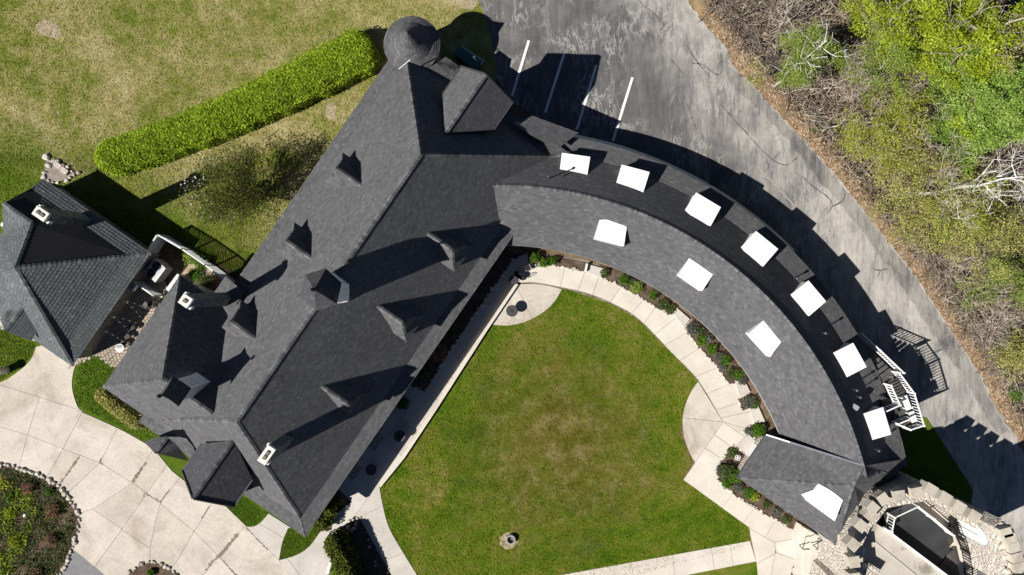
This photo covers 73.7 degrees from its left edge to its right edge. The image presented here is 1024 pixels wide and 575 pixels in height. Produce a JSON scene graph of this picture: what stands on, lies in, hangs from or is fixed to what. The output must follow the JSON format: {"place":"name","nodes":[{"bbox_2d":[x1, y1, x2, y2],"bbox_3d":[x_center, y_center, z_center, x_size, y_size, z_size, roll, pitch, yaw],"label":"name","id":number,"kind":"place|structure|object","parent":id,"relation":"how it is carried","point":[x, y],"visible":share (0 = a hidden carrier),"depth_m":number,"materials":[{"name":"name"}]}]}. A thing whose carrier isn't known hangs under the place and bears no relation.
{"place":"outdoors","nodes":[
{"label":"outdoors","id":0,"kind":"place"},
{"bbox_2d":[61,551,103,574],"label":"asphalt path","id":1,"kind":"structure","parent":0,"point":[78,564],"depth_m":53.94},
{"bbox_2d":[68,276,167,368],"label":"cobbled patio","id":2,"kind":"structure","parent":0,"point":[109,342],"depth_m":53.94,"materials":[{"name":"beige stone"}]},
{"bbox_2d":[133,281,162,295],"bbox_3d":[-28.350,0.097,53.220,1.916,1.560,0.100,35,90,0],"label":"lattice fence","id":3,"kind":"object","parent":2,"relation":"on","point":[154,292],"visible":0.92,"depth_m":53.17,"materials":[{"name":"white paint"}]},
{"bbox_2d":[0,345,290,574],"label":"driveway","id":4,"kind":"structure","parent":0,"point":[132,500],"depth_m":53.95,"materials":[{"name":"concrete"}]},
{"bbox_2d":[0,462,80,574],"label":"flower bed","id":5,"kind":"object","parent":4,"relation":"on","point":[74,512],"visible":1,"depth_m":53.92,"materials":[{"name":"green soil"}]},
{"bbox_2d":[0,478,36,574],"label":"ground cover","id":6,"kind":"object","parent":5,"relation":"on","point":[5,530],"visible":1,"depth_m":53.68,"materials":[{"name":"green plant"}]},
{"bbox_2d":[0,469,73,574],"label":"ground cover","id":7,"kind":"object","parent":5,"relation":"on","point":[51,568],"visible":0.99,"depth_m":53.77,"materials":[{"name":"green plant"}]},
{"bbox_2d":[44,535,57,547],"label":"ornamental grass","id":8,"kind":"object","parent":5,"relation":"on","point":[52,538],"depth_m":53.52,"materials":[{"name":"brown plant"}]},
{"bbox_2d":[44,504,59,518],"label":"ornamental grass","id":9,"kind":"object","parent":5,"relation":"on","point":[55,512],"depth_m":53.53,"materials":[{"name":"brown plant"}]},
{"bbox_2d":[127,560,177,574],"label":"flower bed","id":10,"kind":"object","parent":4,"relation":"on","point":[142,568],"visible":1,"depth_m":53.92,"materials":[{"name":"brown soil"}]},
{"bbox_2d":[158,241,238,290],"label":"yard soil","id":11,"kind":"structure","parent":0,"point":[176,263],"depth_m":53.97,"materials":[{"name":"brown soil"}]},
{"bbox_2d":[144,258,172,281],"bbox_3d":[-27.570,-1.313,53.295,1.234,1.310,1.399,39,90,0],"label":"condenser unit","id":12,"kind":"object","parent":11,"relation":"on","point":[158,270],"visible":1,"depth_m":52.70,"materials":[{"name":"grey metal"}]},
{"bbox_2d":[147,234,234,282],"bbox_3d":[-24.906,-1.540,53.095,6.649,1.810,2.170,30,90,0],"label":"lattice fence","id":13,"kind":"object","parent":11,"relation":"on","point":[155,245],"visible":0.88,"depth_m":52.98,"materials":[{"name":"white paint"}]},
{"bbox_2d":[181,251,215,280],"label":"garden soil","id":14,"kind":"structure","parent":11,"relation":"on","point":[186,270],"depth_m":53.96,"materials":[{"name":"beige soil"}]},
{"bbox_2d":[188,268,201,280],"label":"shrub","id":15,"kind":"object","parent":14,"relation":"on","point":[194,274],"visible":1,"depth_m":53.64,"materials":[{"name":"green plant"}]},
{"bbox_2d":[196,274,212,288],"bbox_3d":[-24.102,-0.414,53.591,1.276,0.871,1.268,0,90,0],"label":"shrub","id":16,"kind":"object","parent":11,"relation":"on","point":[202,279],"visible":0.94,"depth_m":53.47,"materials":[{"name":"green plant"}]},
{"bbox_2d":[72,356,347,558],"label":"grass","id":17,"kind":"structure","parent":0,"point":[176,465],"depth_m":53.98,"materials":[{"name":"green plant"}]},
{"bbox_2d":[73,352,157,442],"bbox_3d":[-30.911,8.498,53.952,8.332,0.060,4.878,29,90,0],"label":"grass patch","id":18,"kind":"object","parent":17,"relation":"on","point":[94,386],"visible":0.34,"depth_m":53.96,"materials":[{"name":"green plant"}]},
{"bbox_2d":[93,387,143,429],"bbox_3d":[-30.691,9.499,53.416,4.529,1.167,1.580,38,90,0],"label":"hedge","id":19,"kind":"object","parent":17,"relation":"on","point":[123,412],"visible":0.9,"depth_m":53.06,"materials":[{"name":"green plant"}]},
{"bbox_2d":[226,496,266,525],"bbox_3d":[-20.980,17.581,53.952,2.885,0.060,1.944,44,90,0],"label":"grass patch","id":20,"kind":"object","parent":17,"relation":"on","point":[244,511],"visible":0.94,"depth_m":53.96,"materials":[{"name":"green plant"}]},
{"bbox_2d":[279,527,318,559],"bbox_3d":[-16.700,19.985,53.952,4.007,0.060,2.319,-13,90,0],"label":"grass patch","id":21,"kind":"object","parent":17,"relation":"on","point":[289,543],"visible":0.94,"depth_m":53.96,"materials":[{"name":"green plant"}]},
{"bbox_2d":[323,502,338,518],"bbox_3d":[-14.155,17.392,53.281,1.307,1.480,1.349,0,90,0],"label":"shrub","id":22,"kind":"object","parent":17,"relation":"on","point":[330,509],"visible":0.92,"depth_m":53.07,"materials":[{"name":"green plant"}]},
{"bbox_2d":[0,0,496,430],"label":"back lawn","id":23,"kind":"structure","parent":0,"point":[478,42],"depth_m":53.99,"materials":[{"name":"green plant"}]},
{"bbox_2d":[0,326,34,378],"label":"grass patch","id":24,"kind":"object","parent":23,"relation":"on","point":[6,336],"visible":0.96,"depth_m":53.96,"materials":[{"name":"green plant"}]},
{"bbox_2d":[40,153,80,183],"bbox_3d":[-35.977,-9.016,53.879,3.307,0.317,2.163,30,90,0],"label":"fire pit","id":25,"kind":"object","parent":23,"relation":"on","point":[55,171],"visible":0.93,"depth_m":53.87,"materials":[{"name":"stone"}]},
{"bbox_2d":[0,179,159,366],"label":"slate cottage","id":26,"kind":"structure","parent":23,"relation":"on","point":[72,267],"depth_m":50.27,"materials":[{"name":"grey stone"}]},
{"bbox_2d":[0,152,261,274],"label":"side lawn grass","id":27,"kind":"structure","parent":23,"relation":"on","point":[147,202],"depth_m":53.97,"materials":[{"name":"green plant"}]},
{"bbox_2d":[169,130,282,247],"bbox_3d":[-20.454,-7.077,50.648,8.807,6.769,8.136,41,90,0],"label":"magnolia tree","id":28,"kind":"object","parent":23,"relation":"on","point":[241,194],"visible":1,"depth_m":49.62,"materials":[{"name":"green plant"}]},
{"bbox_2d":[93,27,380,176],"bbox_3d":[-21.203,-13.930,52.806,23.399,2.388,3.962,-25,90,0],"label":"hedge","id":29,"kind":"object","parent":23,"relation":"on","point":[311,76],"visible":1,"depth_m":52.01,"materials":[{"name":"green plant"}]},
{"bbox_2d":[383,16,440,67],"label":"round tower","id":30,"kind":"structure","parent":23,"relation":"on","point":[415,40],"depth_m":49.48,"materials":[{"name":"grey tile"}]},
{"bbox_2d":[247,513,290,558],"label":"walkway","id":31,"kind":"structure","parent":0,"point":[269,531],"depth_m":53.95,"materials":[{"name":"grey concrete"}]},
{"bbox_2d":[453,46,484,69],"bbox_3d":[-3.441,-18.080,53.265,2.530,1.470,1.407,41,90,0],"label":"utility box","id":32,"kind":"object","parent":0,"point":[464,56],"visible":0.91,"depth_m":52.53,"materials":[{"name":"green metal"}]},
{"bbox_2d":[491,284,561,325],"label":"corner terrace","id":33,"kind":"structure","parent":0,"point":[524,294],"depth_m":53.94,"materials":[{"name":"concrete"}]},
{"bbox_2d":[380,289,750,574],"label":"courtyard lawn","id":34,"kind":"structure","parent":0,"point":[554,497],"depth_m":53.98,"materials":[{"name":"green plant"}]},
{"bbox_2d":[499,532,517,549],"bbox_3d":[-0.332,20.029,53.820,1.388,0.300,1.303,37,90,0],"label":"fire ring","id":35,"kind":"object","parent":34,"relation":"on","point":[510,540],"visible":1,"depth_m":53.97,"materials":[{"name":"beige stone"}]},
{"bbox_2d":[246,0,1023,574],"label":"ground","id":36,"kind":"structure","parent":0,"point":[520,114],"depth_m":54.00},
{"bbox_2d":[313,513,332,532],"bbox_3d":[-14.736,18.310,53.303,1.632,1.477,1.601,0,90,0],"label":"shrub","id":37,"kind":"object","parent":36,"relation":"on","point":[323,523],"visible":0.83,"depth_m":53.01,"materials":[{"name":"green plant"}]},
{"bbox_2d":[102,57,577,536],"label":"house","id":38,"kind":"structure","parent":36,"relation":"on","point":[277,377],"depth_m":46.93,"materials":[{"name":"grey tile"}]},
{"bbox_2d":[323,528,366,574],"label":"hedge","id":39,"kind":"object","parent":36,"relation":"on","point":[341,551],"visible":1,"depth_m":52.34,"materials":[{"name":"green plant"}]},
{"bbox_2d":[280,483,416,574],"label":"front walk","id":40,"kind":"structure","parent":36,"relation":"on","point":[314,559],"depth_m":53.95,"materials":[{"name":"grey concrete"}]},
{"bbox_2d":[338,516,390,574],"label":"garden bed","id":41,"kind":"object","parent":36,"relation":"on","point":[373,562],"visible":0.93,"depth_m":53.98,"materials":[{"name":"brown soil"}]},
{"bbox_2d":[339,253,527,500],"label":"house walk","id":42,"kind":"structure","parent":36,"relation":"on","point":[385,456],"depth_m":53.95,"materials":[{"name":"grey concrete"}]},
{"bbox_2d":[348,463,362,479],"bbox_3d":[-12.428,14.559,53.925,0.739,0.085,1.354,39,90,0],"label":"bench","id":43,"kind":"object","parent":42,"relation":"on","point":[354,471],"visible":0.91,"depth_m":53.91,"materials":[{"name":"stone"}]},
{"bbox_2d":[369,434,384,450],"bbox_3d":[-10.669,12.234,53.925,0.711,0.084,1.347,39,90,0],"label":"bench","id":44,"kind":"object","parent":42,"relation":"on","point":[376,442],"visible":1,"depth_m":53.91,"materials":[{"name":"stone"}]},
{"bbox_2d":[394,430,405,441],"bbox_3d":[-8.751,11.594,53.580,0.908,0.750,0.909,0,90,0],"label":"round table","id":45,"kind":"object","parent":42,"relation":"on","point":[399,435],"visible":1,"depth_m":53.23,"materials":[{"name":"grey"}]},
{"bbox_2d":[396,397,409,409],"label":"shrub","id":46,"kind":"object","parent":42,"relation":"on","point":[401,405],"visible":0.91,"depth_m":53.55,"materials":[{"name":"green plant"}]},
{"bbox_2d":[453,331,480,369],"bbox_3d":[-3.392,5.172,53.944,0.722,0.001,3.765,33,90,0],"label":"curved edging","id":47,"kind":"object","parent":42,"relation":"on","point":[468,349],"visible":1,"depth_m":53.94,"materials":[{"name":"concrete"}]},
{"bbox_2d":[410,250,525,392],"bbox_3d":[-3.982,2.316,53.901,2.447,0.167,14.056,36,90,0],"label":"flower bed","id":48,"kind":"object","parent":42,"relation":"on","point":[485,287],"visible":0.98,"depth_m":53.94,"materials":[{"name":"green soil"}]},
{"bbox_2d":[419,364,431,376],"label":"shrub","id":49,"kind":"object","parent":48,"relation":"on","point":[427,369],"visible":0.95,"depth_m":53.56,"materials":[{"name":"green plant"}]},
{"bbox_2d":[428,342,447,362],"bbox_3d":[-5.863,5.099,53.464,1.677,1.112,1.684,0,90,0],"label":"shrub","id":50,"kind":"object","parent":48,"relation":"on","point":[440,357],"visible":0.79,"depth_m":53.38,"materials":[{"name":"green plant"}]},
{"bbox_2d":[378,284,517,486],"bbox_3d":[-4.920,7.754,53.850,0.494,0.300,19.278,34,90,0],"label":"garden ledge","id":51,"kind":"object","parent":36,"relation":"on","point":[391,471],"visible":0.96,"depth_m":53.70,"materials":[{"name":"concrete"}]},
{"bbox_2d":[518,254,795,574],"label":"courtyard walk","id":52,"kind":"structure","parent":36,"relation":"on","point":[716,421],"depth_m":53.95,"materials":[{"name":"concrete"}]},
{"bbox_2d":[527,252,586,271],"bbox_3d":[3.483,-1.910,53.901,4.741,0.161,1.052,9,90,0],"label":"flower bed","id":53,"kind":"object","parent":52,"relation":"on","point":[570,264],"visible":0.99,"depth_m":53.94,"materials":[{"name":"brown soil"}]},
{"bbox_2d":[587,264,604,277],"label":"step slab","id":54,"kind":"structure","parent":52,"relation":"on","point":[594,270],"depth_m":53.84,"materials":[{"name":"grey concrete"}]},
{"bbox_2d":[599,265,675,315],"bbox_3d":[9.823,0.066,53.901,6.956,0.152,1.431,29,90,0],"label":"flower bed","id":55,"kind":"object","parent":52,"relation":"on","point":[613,276],"visible":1,"depth_m":53.94,"materials":[{"name":"brown soil"}]},
{"bbox_2d":[684,320,740,383],"bbox_3d":[16.066,5.333,53.901,1.660,0.161,6.522,-40,90,0],"label":"flower bed","id":56,"kind":"object","parent":52,"relation":"on","point":[711,358],"visible":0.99,"depth_m":53.94,"materials":[{"name":"brown soil"}]},
{"bbox_2d":[686,322,698,334],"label":"shrub","id":57,"kind":"object","parent":56,"relation":"on","point":[694,327],"visible":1,"depth_m":53.54,"materials":[{"name":"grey plant"}]},
{"bbox_2d":[735,381,749,396],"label":"step slab","id":58,"kind":"structure","parent":52,"relation":"on","point":[742,389],"depth_m":53.84,"materials":[{"name":"beige concrete"}]},
{"bbox_2d":[737,393,753,410],"bbox_3d":[18.558,9.044,53.901,1.456,0.156,1.066,-24,90,0],"label":"flower bed","id":59,"kind":"object","parent":52,"relation":"on","point":[740,402],"visible":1,"depth_m":53.94,"materials":[{"name":"brown soil"}]},
{"bbox_2d":[742,396,755,408],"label":"shrub","id":60,"kind":"object","parent":59,"relation":"on","point":[747,405],"visible":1,"depth_m":53.59,"materials":[{"name":"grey plant"}]},
{"bbox_2d":[736,433,755,452],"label":"step slab","id":61,"kind":"structure","parent":52,"relation":"on","point":[745,443],"depth_m":53.84,"materials":[{"name":"grey concrete"}]},
{"bbox_2d":[742,421,768,439],"bbox_3d":[19.360,11.405,53.903,2.132,0.135,1.310,-30,90,0],"label":"flower bed","id":62,"kind":"object","parent":52,"relation":"on","point":[760,424],"visible":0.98,"depth_m":53.94,"materials":[{"name":"brown soil"}]},
{"bbox_2d":[751,424,765,437],"bbox_3d":[19.344,11.248,53.577,1.180,0.887,1.158,0,90,0],"label":"shrub","id":63,"kind":"object","parent":62,"relation":"on","point":[758,431],"visible":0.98,"depth_m":53.46,"materials":[{"name":"green plant"}]},
{"bbox_2d":[715,444,797,529],"bbox_3d":[19.441,16.186,53.901,8.102,0.172,3.116,42,90,0],"label":"flower bed","id":64,"kind":"object","parent":52,"relation":"on","point":[728,460],"visible":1,"depth_m":53.94,"materials":[{"name":"brown soil"}]},
{"bbox_2d":[719,464,734,479],"bbox_3d":[16.828,14.471,53.537,1.331,0.970,1.244,0,90,0],"label":"shrub","id":65,"kind":"object","parent":64,"relation":"on","point":[725,475],"visible":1,"depth_m":53.35,"materials":[{"name":"green plant"}]},
{"bbox_2d":[674,308,688,326],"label":"step slab","id":66,"kind":"structure","parent":36,"relation":"on","point":[682,318],"depth_m":53.84,"materials":[{"name":"grey concrete"}]},
{"bbox_2d":[493,135,907,544],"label":"curved wing","id":67,"kind":"structure","parent":36,"relation":"on","point":[746,288],"depth_m":49.24,"materials":[{"name":"grey tile"}]},
{"bbox_2d":[720,0,783,34],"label":"bare tree","id":68,"kind":"object","parent":36,"relation":"on","point":[766,6],"visible":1,"depth_m":50.09,"materials":[{"name":"brown plant"}]},
{"bbox_2d":[750,406,764,423],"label":"step slab","id":69,"kind":"structure","parent":36,"relation":"on","point":[756,414],"depth_m":53.84,"materials":[{"name":"grey concrete"}]},
{"bbox_2d":[697,0,838,82],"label":"thicket","id":70,"kind":"object","parent":36,"relation":"on","point":[772,44],"visible":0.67,"depth_m":52.77,"materials":[{"name":"plant"}]},
{"bbox_2d":[755,0,838,37],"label":"bare tree","id":71,"kind":"object","parent":36,"relation":"on","point":[788,10],"visible":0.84,"depth_m":49.78,"materials":[{"name":"grey plant"}]},
{"bbox_2d":[741,17,855,93],"bbox_3d":[20.618,-16.808,50.047,7.120,7.976,4.979,0,90,0],"label":"birch tree","id":72,"kind":"object","parent":36,"relation":"on","point":[807,50],"visible":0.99,"depth_m":49.09,"materials":[{"name":"green plant"}]},
{"bbox_2d":[792,522,817,574],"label":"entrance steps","id":73,"kind":"structure","parent":36,"relation":"on","point":[804,559],"depth_m":53.64,"materials":[{"name":"concrete"}]},
{"bbox_2d":[817,49,877,102],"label":"thicket tree","id":74,"kind":"object","parent":36,"relation":"on","point":[846,78],"visible":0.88,"depth_m":49.84,"materials":[{"name":"grey plant"}]},
{"bbox_2d":[689,0,1023,453],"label":"verge","id":75,"kind":"structure","parent":36,"relation":"on","point":[898,249],"depth_m":53.96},
{"bbox_2d":[696,0,1023,427],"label":"brush","id":76,"kind":"object","parent":36,"relation":"on","point":[844,28],"visible":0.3,"depth_m":53.24,"materials":[{"name":"green plant"}]},
{"bbox_2d":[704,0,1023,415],"bbox_3d":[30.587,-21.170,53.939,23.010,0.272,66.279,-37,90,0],"label":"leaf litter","id":77,"kind":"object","parent":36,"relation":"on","point":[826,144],"visible":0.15,"depth_m":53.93,"materials":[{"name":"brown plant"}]},
{"bbox_2d":[721,2,1021,338],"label":"undergrowth","id":78,"kind":"object","parent":36,"relation":"on","point":[885,104],"visible":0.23,"depth_m":53.26,"materials":[{"name":"brown plant"}]},
{"bbox_2d":[842,18,923,114],"bbox_3d":[26.317,-15.544,49.642,5.302,8.768,7.144,0,90,0],"label":"budding tree","id":79,"kind":"object","parent":36,"relation":"on","point":[895,58],"visible":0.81,"depth_m":47.46,"materials":[{"name":"green plant"}]},
{"bbox_2d":[833,69,945,177],"bbox_3d":[26.665,-11.712,49.723,7.010,8.591,8.098,37,90,0],"label":"budding tree","id":80,"kind":"object","parent":36,"relation":"on","point":[902,108],"visible":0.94,"depth_m":47.78,"materials":[{"name":"green plant"}]},
{"bbox_2d":[857,332,924,430],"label":"timber deck","id":81,"kind":"structure","parent":36,"relation":"on","point":[892,403],"depth_m":50.70,"materials":[{"name":"white paint"}]},
{"bbox_2d":[838,0,953,72],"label":"maple tree","id":82,"kind":"object","parent":36,"relation":"on","point":[902,20],"visible":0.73,"depth_m":47.06,"materials":[{"name":"green plant"}]},
{"bbox_2d":[852,123,958,206],"bbox_3d":[28.519,-8.994,50.275,7.077,7.468,6.546,0,90,0],"label":"budding tree","id":83,"kind":"object","parent":36,"relation":"on","point":[915,182],"visible":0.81,"depth_m":48.59,"materials":[{"name":"green plant"}]},
{"bbox_2d":[857,98,953,169],"bbox_3d":[28.398,-11.074,49.515,7.444,8.996,5.548,0,90,0],"label":"thicket tree","id":84,"kind":"object","parent":36,"relation":"on","point":[916,131],"visible":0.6,"depth_m":47.69,"materials":[{"name":"green plant"}]},
{"bbox_2d":[866,174,949,246],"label":"thicket tree","id":85,"kind":"object","parent":36,"relation":"on","point":[925,209],"visible":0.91,"depth_m":50.24,"materials":[{"name":"green plant"}]},
{"bbox_2d":[809,471,1023,574],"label":"castle tower","id":86,"kind":"structure","parent":36,"relation":"on","point":[901,523],"depth_m":49.50,"materials":[{"name":"stone"}]},
{"bbox_2d":[957,519,988,546],"bbox_3d":[32.906,17.432,48.819,0.220,3.163,1.526,-16,90,0],"label":"arched door","id":87,"kind":"structure","parent":86,"relation":"in","point":[979,536],"depth_m":48.61,"materials":[{"name":"white paint"}]},
{"bbox_2d":[901,193,981,257],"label":"thicket tree","id":88,"kind":"object","parent":36,"relation":"on","point":[940,228],"visible":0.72,"depth_m":50.10,"materials":[{"name":"green plant"}]},
{"bbox_2d":[885,130,1007,217],"bbox_3d":[30.961,-7.736,49.645,6.032,8.743,7.429,36,90,0],"label":"thicket tree","id":89,"kind":"object","parent":36,"relation":"on","point":[953,182],"visible":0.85,"depth_m":48.09,"materials":[{"name":"green plant"}]},
{"bbox_2d":[905,169,991,240],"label":"birch tree","id":90,"kind":"object","parent":36,"relation":"on","point":[959,218],"visible":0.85,"depth_m":48.13,"materials":[{"name":"green plant"}]},
{"bbox_2d":[886,178,1023,407],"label":"thicket","id":91,"kind":"object","parent":36,"relation":"on","point":[970,316],"visible":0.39,"depth_m":52.31,"materials":[{"name":"plant"}]},
{"bbox_2d":[902,156,1010,255],"bbox_3d":[32.261,-5.917,49.588,7.895,8.851,7.419,0,90,0],"label":"thicket tree","id":92,"kind":"object","parent":36,"relation":"on","point":[982,214],"visible":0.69,"depth_m":48.20,"materials":[{"name":"green plant"}]},
{"bbox_2d":[930,245,985,284],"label":"thicket tree","id":93,"kind":"object","parent":36,"relation":"on","point":[952,263],"visible":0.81,"depth_m":50.81,"materials":[{"name":"grey plant"}]},
{"bbox_2d":[896,140,1023,213],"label":"birch tree","id":94,"kind":"object","parent":36,"relation":"on","point":[998,184],"visible":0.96,"depth_m":45.44,"materials":[{"name":"white plant"}]},
{"bbox_2d":[900,0,1023,145],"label":"maple tree","id":95,"kind":"object","parent":36,"relation":"on","point":[974,13],"visible":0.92,"depth_m":43.69,"materials":[{"name":"green plant"}]},
{"bbox_2d":[906,29,1023,144],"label":"maple tree","id":96,"kind":"object","parent":36,"relation":"on","point":[987,99],"visible":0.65,"depth_m":45.40,"materials":[{"name":"green plant"}]},
{"bbox_2d":[918,11,1023,89],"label":"maple tree","id":97,"kind":"object","parent":36,"relation":"on","point":[1015,49],"visible":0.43,"depth_m":43.70,"materials":[{"name":"green plant"}]},
{"bbox_2d":[923,67,1023,175],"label":"maple tree","id":98,"kind":"object","parent":36,"relation":"on","point":[997,133],"visible":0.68,"depth_m":46.30,"materials":[{"name":"green plant"}]},
{"bbox_2d":[945,263,1014,322],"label":"thicket tree","id":99,"kind":"object","parent":36,"relation":"on","point":[994,290],"visible":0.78,"depth_m":50.45,"materials":[{"name":"grey plant"}]},
{"bbox_2d":[971,480,988,512],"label":"driveway","id":100,"kind":"structure","parent":36,"relation":"on","point":[977,501],"depth_m":53.96,"materials":[{"name":"grey asphalt"}]},
{"bbox_2d":[938,210,1023,295],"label":"thicket tree","id":101,"kind":"object","parent":36,"relation":"on","point":[959,243],"visible":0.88,"depth_m":48.15,"materials":[{"name":"green plant"}]},
{"bbox_2d":[947,253,1023,321],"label":"thicket tree","id":102,"kind":"object","parent":36,"relation":"on","point":[1019,281],"visible":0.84,"depth_m":49.04,"materials":[{"name":"green plant"}]},
{"bbox_2d":[948,171,1023,264],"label":"thicket tree","id":103,"kind":"object","parent":36,"relation":"on","point":[1015,220],"visible":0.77,"depth_m":48.70,"materials":[{"name":"green plant"}]},
{"bbox_2d":[966,307,1023,349],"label":"thicket tree","id":104,"kind":"object","parent":36,"relation":"on","point":[998,327],"visible":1,"depth_m":50.80,"materials":[{"name":"grey plant"}]},
{"bbox_2d":[986,324,1023,386],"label":"thicket tree","id":105,"kind":"object","parent":36,"relation":"on","point":[1008,359],"visible":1,"depth_m":50.86,"materials":[{"name":"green plant"}]},
{"bbox_2d":[1007,381,1023,402],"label":"shrub","id":106,"kind":"object","parent":36,"relation":"on","point":[1013,396],"visible":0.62,"depth_m":52.93,"materials":[{"name":"green plant"}]},
{"bbox_2d":[690,562,757,574],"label":"lawn","id":107,"kind":"structure","parent":0,"point":[747,569],"depth_m":53.98,"materials":[{"name":"green plant"}]},
{"bbox_2d":[480,0,1023,574],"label":"road","id":108,"kind":"structure","parent":0,"point":[662,80],"depth_m":53.98,"materials":[{"name":"grey asphalt"}]},
{"bbox_2d":[899,416,972,504],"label":"castle lawn","id":109,"kind":"structure","parent":0,"point":[929,458],"depth_m":53.97,"materials":[{"name":"green plant"}]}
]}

